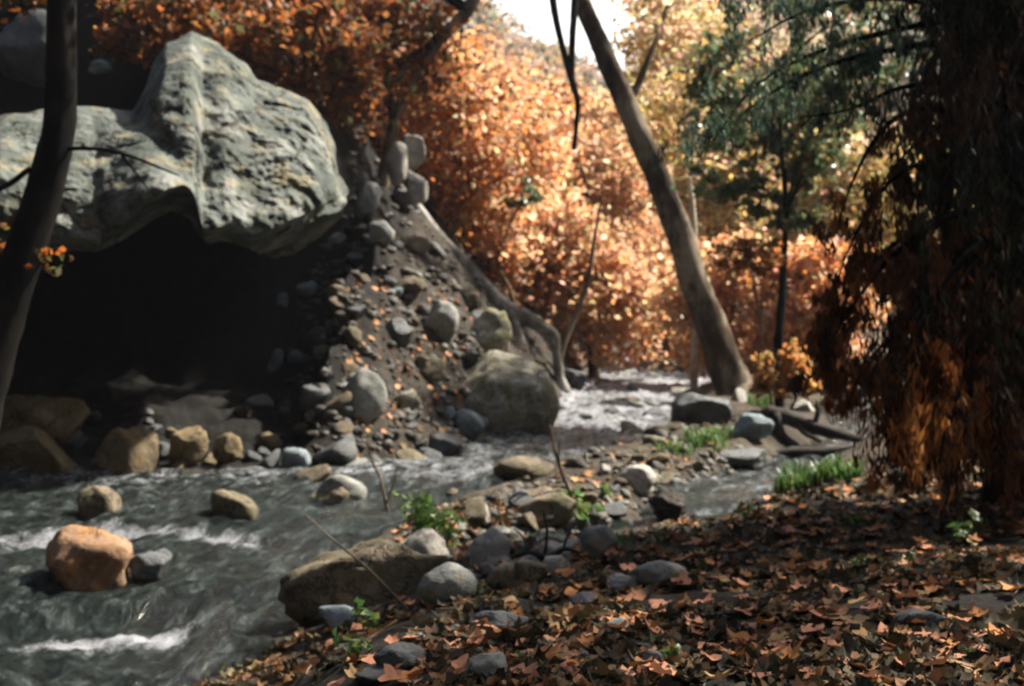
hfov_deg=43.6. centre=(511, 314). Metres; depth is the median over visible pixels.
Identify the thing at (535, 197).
green shrub
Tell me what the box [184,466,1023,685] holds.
leaf litter
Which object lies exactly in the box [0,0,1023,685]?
ground
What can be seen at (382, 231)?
rock
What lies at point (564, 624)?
fallen leaf
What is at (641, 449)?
cobble
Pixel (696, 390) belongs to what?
stone
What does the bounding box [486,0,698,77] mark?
sky
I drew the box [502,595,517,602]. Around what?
fallen leaf
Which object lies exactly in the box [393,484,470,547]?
green bush
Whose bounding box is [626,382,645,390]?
stone
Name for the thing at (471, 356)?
stone
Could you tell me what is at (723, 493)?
side channel water
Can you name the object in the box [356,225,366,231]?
stone
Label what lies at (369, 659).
fallen leaf
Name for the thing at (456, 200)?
autumn tree
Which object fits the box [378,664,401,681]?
fallen leaf
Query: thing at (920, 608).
fallen leaf
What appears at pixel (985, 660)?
fallen leaf
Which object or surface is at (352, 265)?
charred stump
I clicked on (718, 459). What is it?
cobble
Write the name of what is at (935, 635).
fallen leaf
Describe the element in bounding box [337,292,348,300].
stone
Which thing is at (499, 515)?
twig
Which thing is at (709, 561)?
fallen leaf
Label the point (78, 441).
stone
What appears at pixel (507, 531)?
cobble
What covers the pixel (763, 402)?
grass tuft
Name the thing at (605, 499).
cobble
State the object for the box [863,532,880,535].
fallen leaf
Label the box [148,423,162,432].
stone
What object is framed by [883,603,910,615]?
fallen leaf
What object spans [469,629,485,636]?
fallen leaf
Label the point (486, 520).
cobble
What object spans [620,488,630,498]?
cobble
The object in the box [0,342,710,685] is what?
creek water
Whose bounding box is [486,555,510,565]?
cobble
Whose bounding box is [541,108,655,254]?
autumn tree
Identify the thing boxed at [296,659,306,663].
stone
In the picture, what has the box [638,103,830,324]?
autumn tree
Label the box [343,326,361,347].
stone
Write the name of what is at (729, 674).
twig
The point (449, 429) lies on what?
stone
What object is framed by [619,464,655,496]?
rock
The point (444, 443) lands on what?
stone
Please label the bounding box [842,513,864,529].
weed
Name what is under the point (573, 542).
cobble
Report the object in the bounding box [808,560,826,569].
fallen leaf
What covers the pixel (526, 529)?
cobble
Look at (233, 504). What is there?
rock
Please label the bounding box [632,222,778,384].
autumn tree
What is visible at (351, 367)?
stone
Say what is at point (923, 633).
fallen leaf
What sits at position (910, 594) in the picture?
fallen leaf
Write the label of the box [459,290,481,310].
rock
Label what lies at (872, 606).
fallen leaf
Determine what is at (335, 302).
stone
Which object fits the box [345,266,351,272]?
stone
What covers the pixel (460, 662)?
fallen leaf
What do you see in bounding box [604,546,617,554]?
fallen leaf
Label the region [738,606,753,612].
fallen leaf
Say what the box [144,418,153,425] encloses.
stone
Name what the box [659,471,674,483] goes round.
cobble
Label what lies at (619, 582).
rock
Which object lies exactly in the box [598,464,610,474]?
cobble
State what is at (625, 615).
fallen leaf
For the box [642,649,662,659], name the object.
stone
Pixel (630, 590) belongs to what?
fallen leaf
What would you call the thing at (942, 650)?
fallen leaf
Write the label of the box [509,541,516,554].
cobble
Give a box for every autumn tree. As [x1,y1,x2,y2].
[86,0,181,69]
[114,0,337,66]
[232,0,409,129]
[287,0,484,188]
[363,33,547,240]
[428,40,608,226]
[431,18,533,90]
[436,164,554,307]
[493,166,632,341]
[507,63,604,143]
[522,215,678,380]
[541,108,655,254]
[551,81,651,177]
[581,165,705,352]
[600,53,783,271]
[625,265,728,358]
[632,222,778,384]
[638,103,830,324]
[659,0,818,143]
[718,5,924,166]
[726,210,892,395]
[733,112,916,302]
[808,121,973,325]
[823,1,942,134]
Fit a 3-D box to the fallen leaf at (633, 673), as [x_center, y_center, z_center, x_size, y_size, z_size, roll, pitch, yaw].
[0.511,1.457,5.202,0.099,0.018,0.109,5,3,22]
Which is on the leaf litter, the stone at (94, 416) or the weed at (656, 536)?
the weed at (656, 536)
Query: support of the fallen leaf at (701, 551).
on the leaf litter
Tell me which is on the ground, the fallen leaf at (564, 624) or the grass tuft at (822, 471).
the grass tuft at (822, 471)
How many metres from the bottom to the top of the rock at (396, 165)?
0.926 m
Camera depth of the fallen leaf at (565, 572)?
8.30 m
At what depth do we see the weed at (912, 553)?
8.01 m
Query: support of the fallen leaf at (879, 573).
on the leaf litter
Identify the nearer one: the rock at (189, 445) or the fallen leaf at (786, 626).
the fallen leaf at (786, 626)
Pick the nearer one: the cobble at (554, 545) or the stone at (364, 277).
the cobble at (554, 545)
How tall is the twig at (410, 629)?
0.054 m
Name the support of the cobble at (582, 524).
on the ground
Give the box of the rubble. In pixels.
[277,137,743,578]
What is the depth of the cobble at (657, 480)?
15.43 m
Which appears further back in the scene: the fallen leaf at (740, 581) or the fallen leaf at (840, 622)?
the fallen leaf at (740, 581)
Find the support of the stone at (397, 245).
on the ground
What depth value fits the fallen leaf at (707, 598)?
6.62 m
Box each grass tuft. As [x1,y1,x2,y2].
[654,437,697,456]
[682,423,733,451]
[713,423,735,439]
[745,391,773,407]
[767,460,810,492]
[797,451,841,489]
[833,454,864,481]
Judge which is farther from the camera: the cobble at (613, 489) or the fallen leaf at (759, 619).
the cobble at (613, 489)
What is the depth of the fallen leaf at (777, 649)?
5.54 m
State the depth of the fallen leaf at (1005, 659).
5.20 m
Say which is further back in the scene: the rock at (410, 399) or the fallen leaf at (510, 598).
the rock at (410, 399)
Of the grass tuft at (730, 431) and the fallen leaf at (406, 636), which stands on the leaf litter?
the fallen leaf at (406, 636)
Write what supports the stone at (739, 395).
on the ground
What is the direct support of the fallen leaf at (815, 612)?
on the leaf litter
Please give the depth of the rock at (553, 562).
8.74 m
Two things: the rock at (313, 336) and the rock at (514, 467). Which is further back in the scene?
the rock at (313, 336)
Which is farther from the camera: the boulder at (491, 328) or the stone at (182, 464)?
the boulder at (491, 328)
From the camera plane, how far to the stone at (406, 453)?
17.47 m
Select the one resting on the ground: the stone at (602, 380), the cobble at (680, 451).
the cobble at (680, 451)
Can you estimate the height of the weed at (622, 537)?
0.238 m
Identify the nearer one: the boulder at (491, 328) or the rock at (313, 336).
the boulder at (491, 328)
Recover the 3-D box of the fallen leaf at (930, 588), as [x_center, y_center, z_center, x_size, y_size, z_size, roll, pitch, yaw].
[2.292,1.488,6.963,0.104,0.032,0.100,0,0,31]
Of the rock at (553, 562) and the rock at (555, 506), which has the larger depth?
the rock at (555, 506)
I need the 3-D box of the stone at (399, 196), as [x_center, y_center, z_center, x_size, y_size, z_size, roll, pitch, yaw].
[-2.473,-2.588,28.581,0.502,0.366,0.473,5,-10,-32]
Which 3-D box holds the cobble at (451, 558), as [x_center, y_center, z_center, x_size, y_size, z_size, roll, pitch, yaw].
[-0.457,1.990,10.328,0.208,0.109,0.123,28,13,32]
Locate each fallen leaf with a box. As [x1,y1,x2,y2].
[271,653,280,657]
[271,655,287,664]
[289,661,307,672]
[299,658,319,672]
[319,639,332,650]
[327,675,347,685]
[342,652,361,664]
[344,662,363,677]
[349,653,374,662]
[351,622,366,629]
[361,654,375,663]
[363,627,381,636]
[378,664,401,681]
[384,632,398,642]
[397,666,421,681]
[398,634,419,638]
[403,677,422,683]
[407,666,424,675]
[451,653,482,674]
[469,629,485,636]
[490,620,511,630]
[491,647,503,652]
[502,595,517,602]
[510,661,537,676]
[511,607,524,615]
[511,637,529,645]
[521,644,537,662]
[523,663,542,676]
[533,642,559,660]
[547,571,561,575]
[548,607,568,622]
[549,621,572,633]
[552,607,572,618]
[555,567,574,576]
[555,651,574,659]
[560,660,579,675]
[562,586,577,595]
[565,652,581,658]
[566,659,584,664]
[577,633,593,645]
[591,595,608,602]
[600,614,614,621]
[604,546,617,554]
[605,619,626,627]
[619,612,643,621]
[620,563,635,569]
[620,593,633,604]
[622,585,641,592]
[626,667,647,675]
[629,609,647,614]
[642,655,663,665]
[644,616,663,633]
[646,659,659,667]
[649,599,672,607]
[649,661,676,674]
[663,645,676,663]
[670,569,691,585]
[673,597,689,610]
[684,614,706,629]
[690,536,701,539]
[693,591,713,603]
[694,548,709,554]
[697,641,720,648]
[700,648,730,660]
[701,666,732,678]
[705,558,714,563]
[716,643,749,654]
[719,576,736,583]
[726,627,751,643]
[729,594,748,598]
[732,577,749,585]
[733,607,752,614]
[735,539,749,547]
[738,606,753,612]
[742,669,770,678]
[754,561,769,566]
[754,615,774,623]
[761,643,786,654]
[766,640,785,645]
[767,627,778,633]
[767,631,789,646]
[776,639,802,658]
[780,623,794,634]
[781,524,795,531]
[783,558,794,568]
[790,578,805,588]
[792,551,802,557]
[793,604,814,611]
[801,623,824,632]
[804,668,815,678]
[807,643,833,649]
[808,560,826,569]
[809,607,828,612]
[809,609,828,618]
[810,526,826,532]
[811,636,829,659]
[819,628,838,642]
[821,638,853,647]
[825,486,836,490]
[828,611,851,619]
[832,584,851,591]
[832,620,851,624]
[835,607,848,614]
[841,484,853,490]
[845,614,869,623]
[848,596,866,603]
[859,669,881,677]
[860,512,872,519]
[860,571,880,580]
[860,599,881,609]
[862,541,875,546]
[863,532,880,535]
[872,521,885,528]
[880,504,892,508]
[880,671,904,680]
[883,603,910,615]
[892,590,921,599]
[894,628,910,634]
[896,549,915,551]
[907,618,925,622]
[908,629,930,636]
[910,606,926,610]
[912,535,926,542]
[914,580,930,584]
[916,589,935,593]
[917,544,934,548]
[922,649,950,665]
[924,583,942,590]
[926,631,946,639]
[929,490,940,498]
[930,646,952,656]
[939,639,959,645]
[946,653,965,657]
[955,614,971,620]
[960,654,994,671]
[968,606,987,616]
[969,532,981,540]
[973,631,987,636]
[973,643,992,652]
[985,623,1001,632]
[991,655,1012,665]
[1000,581,1021,590]
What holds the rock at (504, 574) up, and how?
on the ground
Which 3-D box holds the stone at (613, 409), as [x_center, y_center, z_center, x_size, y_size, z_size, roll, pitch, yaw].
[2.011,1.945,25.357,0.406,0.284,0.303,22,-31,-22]
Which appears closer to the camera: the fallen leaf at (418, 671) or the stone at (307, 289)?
the fallen leaf at (418, 671)
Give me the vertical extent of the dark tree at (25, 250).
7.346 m
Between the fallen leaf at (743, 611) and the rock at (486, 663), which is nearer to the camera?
the rock at (486, 663)
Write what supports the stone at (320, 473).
in the creek water at (208, 604)
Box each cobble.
[441,503,448,507]
[446,488,457,495]
[447,554,457,562]
[457,522,465,530]
[460,497,485,523]
[461,534,469,541]
[483,504,489,524]
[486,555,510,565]
[487,525,503,530]
[500,528,510,535]
[509,488,534,512]
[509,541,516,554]
[515,535,527,539]
[517,512,538,531]
[522,526,530,534]
[539,540,572,561]
[549,476,560,478]
[552,488,568,495]
[561,538,583,551]
[571,483,587,492]
[571,516,589,530]
[575,492,597,504]
[581,453,587,458]
[584,477,592,482]
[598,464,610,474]
[600,496,611,502]
[601,502,626,516]
[603,493,614,501]
[608,485,617,492]
[613,464,621,468]
[616,478,627,485]
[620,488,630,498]
[630,455,647,462]
[636,447,646,452]
[642,435,665,443]
[644,424,665,434]
[651,438,664,445]
[653,472,659,487]
[656,429,667,437]
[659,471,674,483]
[667,441,687,453]
[669,425,680,430]
[675,463,684,470]
[680,462,691,469]
[692,461,703,470]
[707,450,716,459]
[715,456,724,461]
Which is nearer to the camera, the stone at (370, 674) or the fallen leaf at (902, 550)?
the stone at (370, 674)
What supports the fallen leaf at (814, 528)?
on the leaf litter
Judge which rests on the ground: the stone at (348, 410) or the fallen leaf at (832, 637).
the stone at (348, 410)
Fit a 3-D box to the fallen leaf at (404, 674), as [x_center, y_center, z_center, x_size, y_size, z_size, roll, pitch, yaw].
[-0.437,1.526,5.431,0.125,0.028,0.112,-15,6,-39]
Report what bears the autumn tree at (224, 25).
on the ground
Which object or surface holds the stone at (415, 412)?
on the ground
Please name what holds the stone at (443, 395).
on the ground
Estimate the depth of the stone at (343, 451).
17.28 m
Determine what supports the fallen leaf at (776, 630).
on the leaf litter
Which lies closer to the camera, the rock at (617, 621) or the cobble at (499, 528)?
the rock at (617, 621)
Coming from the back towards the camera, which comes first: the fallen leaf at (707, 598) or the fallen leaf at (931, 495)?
the fallen leaf at (931, 495)
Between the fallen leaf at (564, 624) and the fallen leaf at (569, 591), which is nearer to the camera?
the fallen leaf at (564, 624)
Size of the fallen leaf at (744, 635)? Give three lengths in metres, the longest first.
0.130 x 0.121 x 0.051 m
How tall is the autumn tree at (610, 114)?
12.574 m
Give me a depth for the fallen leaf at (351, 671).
5.55 m
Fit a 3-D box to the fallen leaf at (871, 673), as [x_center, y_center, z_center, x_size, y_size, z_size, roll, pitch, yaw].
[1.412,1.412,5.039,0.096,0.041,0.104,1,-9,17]
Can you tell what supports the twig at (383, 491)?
in the creek water at (208, 604)
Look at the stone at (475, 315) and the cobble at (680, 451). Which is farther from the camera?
the stone at (475, 315)
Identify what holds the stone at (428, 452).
in the creek water at (208, 604)
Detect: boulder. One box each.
[0,32,348,257]
[277,539,450,625]
[341,367,387,422]
[424,299,458,343]
[464,350,559,433]
[471,307,511,352]
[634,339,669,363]
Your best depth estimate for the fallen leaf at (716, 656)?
5.37 m
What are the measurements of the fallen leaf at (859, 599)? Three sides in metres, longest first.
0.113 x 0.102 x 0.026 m
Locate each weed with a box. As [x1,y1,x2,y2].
[332,626,371,666]
[350,597,379,636]
[476,579,486,591]
[514,649,533,664]
[560,486,605,523]
[596,482,612,495]
[605,523,633,546]
[652,527,663,544]
[661,643,680,661]
[734,504,756,522]
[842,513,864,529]
[849,556,866,567]
[903,549,917,562]
[946,508,982,545]
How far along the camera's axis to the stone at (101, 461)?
16.57 m
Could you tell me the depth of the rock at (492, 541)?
9.46 m
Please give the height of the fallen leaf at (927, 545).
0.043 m
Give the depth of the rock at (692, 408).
20.65 m
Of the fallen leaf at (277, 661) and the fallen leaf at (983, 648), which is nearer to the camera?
the fallen leaf at (983, 648)
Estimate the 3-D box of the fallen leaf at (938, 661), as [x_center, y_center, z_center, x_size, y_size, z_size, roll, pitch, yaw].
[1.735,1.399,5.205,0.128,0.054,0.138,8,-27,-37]
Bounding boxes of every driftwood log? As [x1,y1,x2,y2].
[754,400,865,445]
[775,443,856,456]
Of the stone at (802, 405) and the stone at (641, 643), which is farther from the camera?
the stone at (802, 405)
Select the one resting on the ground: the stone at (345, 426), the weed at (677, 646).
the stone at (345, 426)
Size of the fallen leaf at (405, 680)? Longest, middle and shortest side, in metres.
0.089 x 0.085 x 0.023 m
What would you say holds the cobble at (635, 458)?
on the ground
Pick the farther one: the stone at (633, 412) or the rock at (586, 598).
the stone at (633, 412)
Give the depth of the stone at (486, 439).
20.11 m
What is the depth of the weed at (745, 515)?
11.21 m
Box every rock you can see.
[0,9,45,87]
[0,394,90,446]
[0,425,77,472]
[45,524,133,589]
[77,485,120,519]
[88,59,111,73]
[90,427,158,474]
[129,548,171,582]
[168,425,207,465]
[210,489,258,520]
[212,432,242,463]
[245,394,273,409]
[268,349,283,373]
[276,293,287,307]
[281,447,310,467]
[299,383,330,411]
[307,325,325,347]
[309,487,349,505]
[317,605,356,629]
[355,181,381,219]
[368,220,394,244]
[373,642,424,670]
[384,142,407,185]
[385,318,412,346]
[393,389,421,410]
[400,275,425,299]
[400,528,448,554]
[401,134,425,169]
[406,170,427,205]
[416,356,445,383]
[417,562,477,608]
[453,409,483,436]
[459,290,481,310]
[467,652,507,677]
[468,610,529,629]
[469,526,509,566]
[487,562,517,589]
[493,456,553,479]
[508,487,577,527]
[514,560,547,583]
[543,555,569,577]
[563,369,586,390]
[568,591,602,605]
[580,524,618,556]
[605,617,629,630]
[606,573,638,591]
[616,397,639,401]
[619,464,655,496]
[628,560,688,584]
[642,407,669,416]
[646,453,670,465]
[647,486,686,521]
[652,357,699,372]
[670,392,732,424]
[717,447,767,469]
[732,413,773,440]
[893,607,946,627]
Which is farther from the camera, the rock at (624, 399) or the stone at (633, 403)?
the rock at (624, 399)
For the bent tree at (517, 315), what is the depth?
29.58 m
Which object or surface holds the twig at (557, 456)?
on the ground
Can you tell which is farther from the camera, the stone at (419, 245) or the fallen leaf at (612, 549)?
the stone at (419, 245)
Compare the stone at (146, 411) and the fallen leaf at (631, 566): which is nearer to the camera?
the fallen leaf at (631, 566)
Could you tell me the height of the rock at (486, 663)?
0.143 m
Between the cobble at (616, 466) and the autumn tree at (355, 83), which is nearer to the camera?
the cobble at (616, 466)
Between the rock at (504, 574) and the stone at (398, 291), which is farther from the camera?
the stone at (398, 291)
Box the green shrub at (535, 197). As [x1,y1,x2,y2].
[497,168,546,304]
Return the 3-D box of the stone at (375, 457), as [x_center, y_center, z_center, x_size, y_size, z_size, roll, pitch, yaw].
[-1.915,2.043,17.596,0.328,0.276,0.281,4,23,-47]
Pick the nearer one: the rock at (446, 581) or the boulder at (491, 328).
the rock at (446, 581)
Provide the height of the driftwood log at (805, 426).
0.771 m
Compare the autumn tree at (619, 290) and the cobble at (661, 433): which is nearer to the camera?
the cobble at (661, 433)
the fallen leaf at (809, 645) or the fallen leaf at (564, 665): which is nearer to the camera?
the fallen leaf at (564, 665)
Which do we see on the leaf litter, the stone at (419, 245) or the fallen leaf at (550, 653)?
the fallen leaf at (550, 653)
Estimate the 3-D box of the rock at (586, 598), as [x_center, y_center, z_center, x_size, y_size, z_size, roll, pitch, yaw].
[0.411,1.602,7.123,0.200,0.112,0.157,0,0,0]
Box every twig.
[307,516,408,610]
[365,439,398,512]
[365,619,397,639]
[391,627,424,630]
[401,637,430,640]
[435,607,454,609]
[453,595,487,600]
[494,491,503,526]
[548,577,588,583]
[549,424,578,513]
[703,666,738,685]
[725,664,806,675]
[751,637,792,643]
[944,644,1018,647]
[972,535,1019,539]
[996,584,1023,593]
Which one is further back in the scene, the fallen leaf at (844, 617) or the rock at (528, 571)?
the rock at (528, 571)
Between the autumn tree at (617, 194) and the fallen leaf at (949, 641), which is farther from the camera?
the autumn tree at (617, 194)
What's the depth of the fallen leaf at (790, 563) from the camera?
8.12 m
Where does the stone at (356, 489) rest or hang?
in the creek water at (208, 604)
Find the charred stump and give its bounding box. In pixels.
[345,259,357,269]
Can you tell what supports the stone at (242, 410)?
on the ground
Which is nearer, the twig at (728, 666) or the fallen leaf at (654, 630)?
the twig at (728, 666)
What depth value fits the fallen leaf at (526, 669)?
5.45 m
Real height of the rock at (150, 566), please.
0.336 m
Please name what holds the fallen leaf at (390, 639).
on the ground
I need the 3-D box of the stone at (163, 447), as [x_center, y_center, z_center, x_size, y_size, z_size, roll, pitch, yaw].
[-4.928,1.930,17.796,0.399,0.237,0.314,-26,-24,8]
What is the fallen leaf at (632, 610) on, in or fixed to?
on the leaf litter
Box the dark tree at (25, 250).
[0,0,178,427]
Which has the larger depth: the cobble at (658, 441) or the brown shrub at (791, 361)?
the brown shrub at (791, 361)
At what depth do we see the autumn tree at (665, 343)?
41.67 m
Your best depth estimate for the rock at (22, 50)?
24.39 m
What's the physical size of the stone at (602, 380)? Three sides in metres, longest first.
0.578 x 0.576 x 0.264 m
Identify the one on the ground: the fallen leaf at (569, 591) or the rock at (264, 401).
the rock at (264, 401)
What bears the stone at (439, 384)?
on the ground
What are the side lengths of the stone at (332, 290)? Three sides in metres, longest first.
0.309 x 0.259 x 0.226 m
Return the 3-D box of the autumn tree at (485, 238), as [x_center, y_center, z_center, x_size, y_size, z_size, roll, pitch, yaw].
[-1.023,-2.118,35.039,4.435,4.620,4.454,0,0,0]
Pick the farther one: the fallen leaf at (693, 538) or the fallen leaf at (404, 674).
the fallen leaf at (693, 538)
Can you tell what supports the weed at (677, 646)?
on the leaf litter
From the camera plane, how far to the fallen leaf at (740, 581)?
7.58 m
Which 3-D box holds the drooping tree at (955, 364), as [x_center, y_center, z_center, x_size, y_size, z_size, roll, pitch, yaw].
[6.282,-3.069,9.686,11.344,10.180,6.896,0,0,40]
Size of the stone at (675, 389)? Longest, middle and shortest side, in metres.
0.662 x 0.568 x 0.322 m
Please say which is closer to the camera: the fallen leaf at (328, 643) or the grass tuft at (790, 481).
the fallen leaf at (328, 643)
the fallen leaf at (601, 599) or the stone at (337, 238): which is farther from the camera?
the stone at (337, 238)
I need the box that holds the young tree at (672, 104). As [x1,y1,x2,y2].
[601,0,804,387]
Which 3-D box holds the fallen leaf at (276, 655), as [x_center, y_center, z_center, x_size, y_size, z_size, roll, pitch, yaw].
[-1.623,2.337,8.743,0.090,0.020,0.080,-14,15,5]
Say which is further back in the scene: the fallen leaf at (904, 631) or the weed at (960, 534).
the weed at (960, 534)
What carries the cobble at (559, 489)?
on the ground
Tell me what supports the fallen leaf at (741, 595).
on the ground
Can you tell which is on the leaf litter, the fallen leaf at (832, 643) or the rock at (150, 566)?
the fallen leaf at (832, 643)
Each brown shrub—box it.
[705,233,787,405]
[748,338,822,410]
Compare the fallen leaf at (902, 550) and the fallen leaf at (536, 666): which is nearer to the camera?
the fallen leaf at (536, 666)
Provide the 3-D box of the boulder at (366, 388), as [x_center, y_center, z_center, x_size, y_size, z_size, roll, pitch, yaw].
[-2.168,1.234,18.554,0.740,0.943,0.619,0,0,0]
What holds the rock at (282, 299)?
on the ground
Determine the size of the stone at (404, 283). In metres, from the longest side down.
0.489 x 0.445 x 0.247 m
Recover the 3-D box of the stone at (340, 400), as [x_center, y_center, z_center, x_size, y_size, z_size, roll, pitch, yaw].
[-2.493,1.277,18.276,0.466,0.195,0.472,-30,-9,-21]
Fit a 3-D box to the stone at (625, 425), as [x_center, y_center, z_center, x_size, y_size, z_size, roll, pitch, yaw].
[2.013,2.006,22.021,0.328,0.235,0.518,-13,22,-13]
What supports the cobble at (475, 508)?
on the ground
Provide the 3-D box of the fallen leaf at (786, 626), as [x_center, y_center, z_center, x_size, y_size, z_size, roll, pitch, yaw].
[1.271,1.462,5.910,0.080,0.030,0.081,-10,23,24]
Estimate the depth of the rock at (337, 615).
9.15 m
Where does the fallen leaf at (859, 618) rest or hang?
on the leaf litter
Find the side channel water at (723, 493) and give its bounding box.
[507,383,887,542]
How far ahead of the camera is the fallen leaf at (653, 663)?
5.25 m
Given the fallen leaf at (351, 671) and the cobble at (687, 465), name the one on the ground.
the cobble at (687, 465)
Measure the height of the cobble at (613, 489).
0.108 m
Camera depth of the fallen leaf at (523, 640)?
5.83 m
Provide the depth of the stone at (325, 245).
25.02 m
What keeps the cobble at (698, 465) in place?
on the ground
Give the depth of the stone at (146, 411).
20.31 m
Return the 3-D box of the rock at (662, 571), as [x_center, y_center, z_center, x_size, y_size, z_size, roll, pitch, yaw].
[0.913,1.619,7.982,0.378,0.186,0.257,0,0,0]
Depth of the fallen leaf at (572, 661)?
5.42 m
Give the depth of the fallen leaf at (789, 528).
10.30 m
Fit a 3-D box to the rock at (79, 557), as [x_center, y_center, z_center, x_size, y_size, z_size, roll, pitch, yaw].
[-3.824,2.283,11.564,0.787,0.714,0.649,0,0,-10]
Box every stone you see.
[61,430,82,446]
[63,436,88,446]
[85,411,100,420]
[96,452,107,468]
[139,407,153,416]
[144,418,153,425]
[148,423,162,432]
[158,441,169,458]
[159,451,169,460]
[164,427,176,437]
[172,460,189,468]
[203,453,218,466]
[235,405,249,415]
[245,450,261,460]
[256,449,279,468]
[257,447,269,457]
[258,432,271,443]
[263,434,283,446]
[287,350,306,362]
[291,422,308,433]
[295,464,331,481]
[296,281,316,296]
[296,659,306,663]
[313,344,327,358]
[313,433,357,464]
[317,474,366,500]
[320,242,330,247]
[325,373,334,379]
[325,391,352,409]
[326,284,345,296]
[328,233,346,243]
[328,296,342,309]
[335,421,352,434]
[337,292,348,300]
[337,404,355,416]
[342,363,358,372]
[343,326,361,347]
[343,458,367,466]
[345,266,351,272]
[346,252,363,264]
[348,305,367,318]
[354,663,402,685]
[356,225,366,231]
[356,274,368,282]
[364,299,370,306]
[365,454,381,461]
[380,275,396,286]
[385,212,393,219]
[388,363,397,372]
[392,189,409,205]
[392,241,403,249]
[393,287,402,297]
[395,278,413,290]
[396,448,426,459]
[402,235,430,254]
[406,421,417,429]
[407,410,418,420]
[408,317,418,324]
[417,624,428,628]
[422,448,443,457]
[428,431,462,455]
[430,241,444,254]
[432,381,442,387]
[439,392,444,400]
[445,407,455,417]
[445,426,451,432]
[464,351,482,363]
[470,311,482,319]
[474,430,484,437]
[478,435,493,443]
[479,603,493,609]
[481,416,488,429]
[529,336,535,342]
[569,410,585,414]
[577,651,588,658]
[578,414,592,419]
[594,379,610,384]
[603,406,620,413]
[620,420,638,431]
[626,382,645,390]
[626,409,638,415]
[627,400,647,407]
[635,641,649,646]
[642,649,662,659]
[670,387,687,391]
[683,388,702,393]
[730,388,746,401]
[789,399,814,411]
[803,393,823,403]
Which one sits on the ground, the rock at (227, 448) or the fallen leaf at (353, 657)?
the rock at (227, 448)
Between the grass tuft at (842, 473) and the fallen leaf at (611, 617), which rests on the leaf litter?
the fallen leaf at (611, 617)
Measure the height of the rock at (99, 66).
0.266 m
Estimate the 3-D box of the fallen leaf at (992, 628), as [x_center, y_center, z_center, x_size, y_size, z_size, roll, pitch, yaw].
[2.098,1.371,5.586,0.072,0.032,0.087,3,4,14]
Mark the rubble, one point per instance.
(485, 568)
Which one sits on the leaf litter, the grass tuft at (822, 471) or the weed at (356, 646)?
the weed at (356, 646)
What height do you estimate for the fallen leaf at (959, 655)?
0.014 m
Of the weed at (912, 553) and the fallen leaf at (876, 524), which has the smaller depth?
the weed at (912, 553)
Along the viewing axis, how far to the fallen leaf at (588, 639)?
5.90 m
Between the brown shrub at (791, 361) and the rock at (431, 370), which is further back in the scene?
the brown shrub at (791, 361)
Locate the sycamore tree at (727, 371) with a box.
[549,0,752,395]
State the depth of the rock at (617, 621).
6.08 m
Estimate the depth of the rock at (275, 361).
24.31 m
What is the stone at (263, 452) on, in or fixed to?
on the ground
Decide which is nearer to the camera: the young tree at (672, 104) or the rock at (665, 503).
the rock at (665, 503)
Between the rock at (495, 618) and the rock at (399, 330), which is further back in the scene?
the rock at (399, 330)
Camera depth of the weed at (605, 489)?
14.08 m
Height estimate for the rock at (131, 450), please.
0.739 m
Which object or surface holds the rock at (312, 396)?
on the ground
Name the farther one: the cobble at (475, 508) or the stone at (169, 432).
the stone at (169, 432)
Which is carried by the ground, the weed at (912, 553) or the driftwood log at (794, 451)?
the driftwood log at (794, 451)
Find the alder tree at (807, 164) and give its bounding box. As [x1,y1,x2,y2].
[651,0,931,406]
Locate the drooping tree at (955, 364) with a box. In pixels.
[650,0,1023,517]
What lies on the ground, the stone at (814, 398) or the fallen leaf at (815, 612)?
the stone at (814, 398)
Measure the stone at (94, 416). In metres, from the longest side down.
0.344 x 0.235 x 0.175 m
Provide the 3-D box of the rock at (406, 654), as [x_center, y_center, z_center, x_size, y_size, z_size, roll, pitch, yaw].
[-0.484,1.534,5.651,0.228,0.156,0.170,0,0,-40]
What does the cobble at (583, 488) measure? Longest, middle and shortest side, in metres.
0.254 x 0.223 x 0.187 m
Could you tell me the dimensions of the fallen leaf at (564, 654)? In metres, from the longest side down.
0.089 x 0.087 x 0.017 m
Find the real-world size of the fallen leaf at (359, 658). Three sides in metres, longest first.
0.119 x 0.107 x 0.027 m
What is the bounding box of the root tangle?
[511,510,579,561]
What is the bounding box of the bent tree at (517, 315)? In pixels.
[261,0,601,392]
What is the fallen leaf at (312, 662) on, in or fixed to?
on the ground
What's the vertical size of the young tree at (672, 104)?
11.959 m
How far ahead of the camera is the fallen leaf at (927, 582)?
7.06 m
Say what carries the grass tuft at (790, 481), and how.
on the ground
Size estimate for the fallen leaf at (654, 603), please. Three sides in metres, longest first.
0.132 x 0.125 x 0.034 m
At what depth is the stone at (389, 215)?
26.57 m
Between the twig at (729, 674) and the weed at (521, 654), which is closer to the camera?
the twig at (729, 674)
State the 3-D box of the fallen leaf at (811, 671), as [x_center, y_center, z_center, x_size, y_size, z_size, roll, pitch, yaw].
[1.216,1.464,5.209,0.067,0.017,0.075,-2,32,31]
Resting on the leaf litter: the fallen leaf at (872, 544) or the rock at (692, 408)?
the fallen leaf at (872, 544)
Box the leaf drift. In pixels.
[342,272,735,569]
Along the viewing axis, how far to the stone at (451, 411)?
20.48 m
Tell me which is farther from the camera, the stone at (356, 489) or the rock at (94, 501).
the stone at (356, 489)
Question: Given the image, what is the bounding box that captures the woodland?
[370,0,1021,331]
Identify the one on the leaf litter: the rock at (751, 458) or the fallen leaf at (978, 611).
the fallen leaf at (978, 611)
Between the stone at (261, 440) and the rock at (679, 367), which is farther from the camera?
the rock at (679, 367)
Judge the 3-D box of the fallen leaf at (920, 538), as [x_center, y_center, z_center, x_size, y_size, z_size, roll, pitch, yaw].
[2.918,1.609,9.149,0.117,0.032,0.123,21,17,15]
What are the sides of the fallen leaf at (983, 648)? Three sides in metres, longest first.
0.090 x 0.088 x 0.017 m

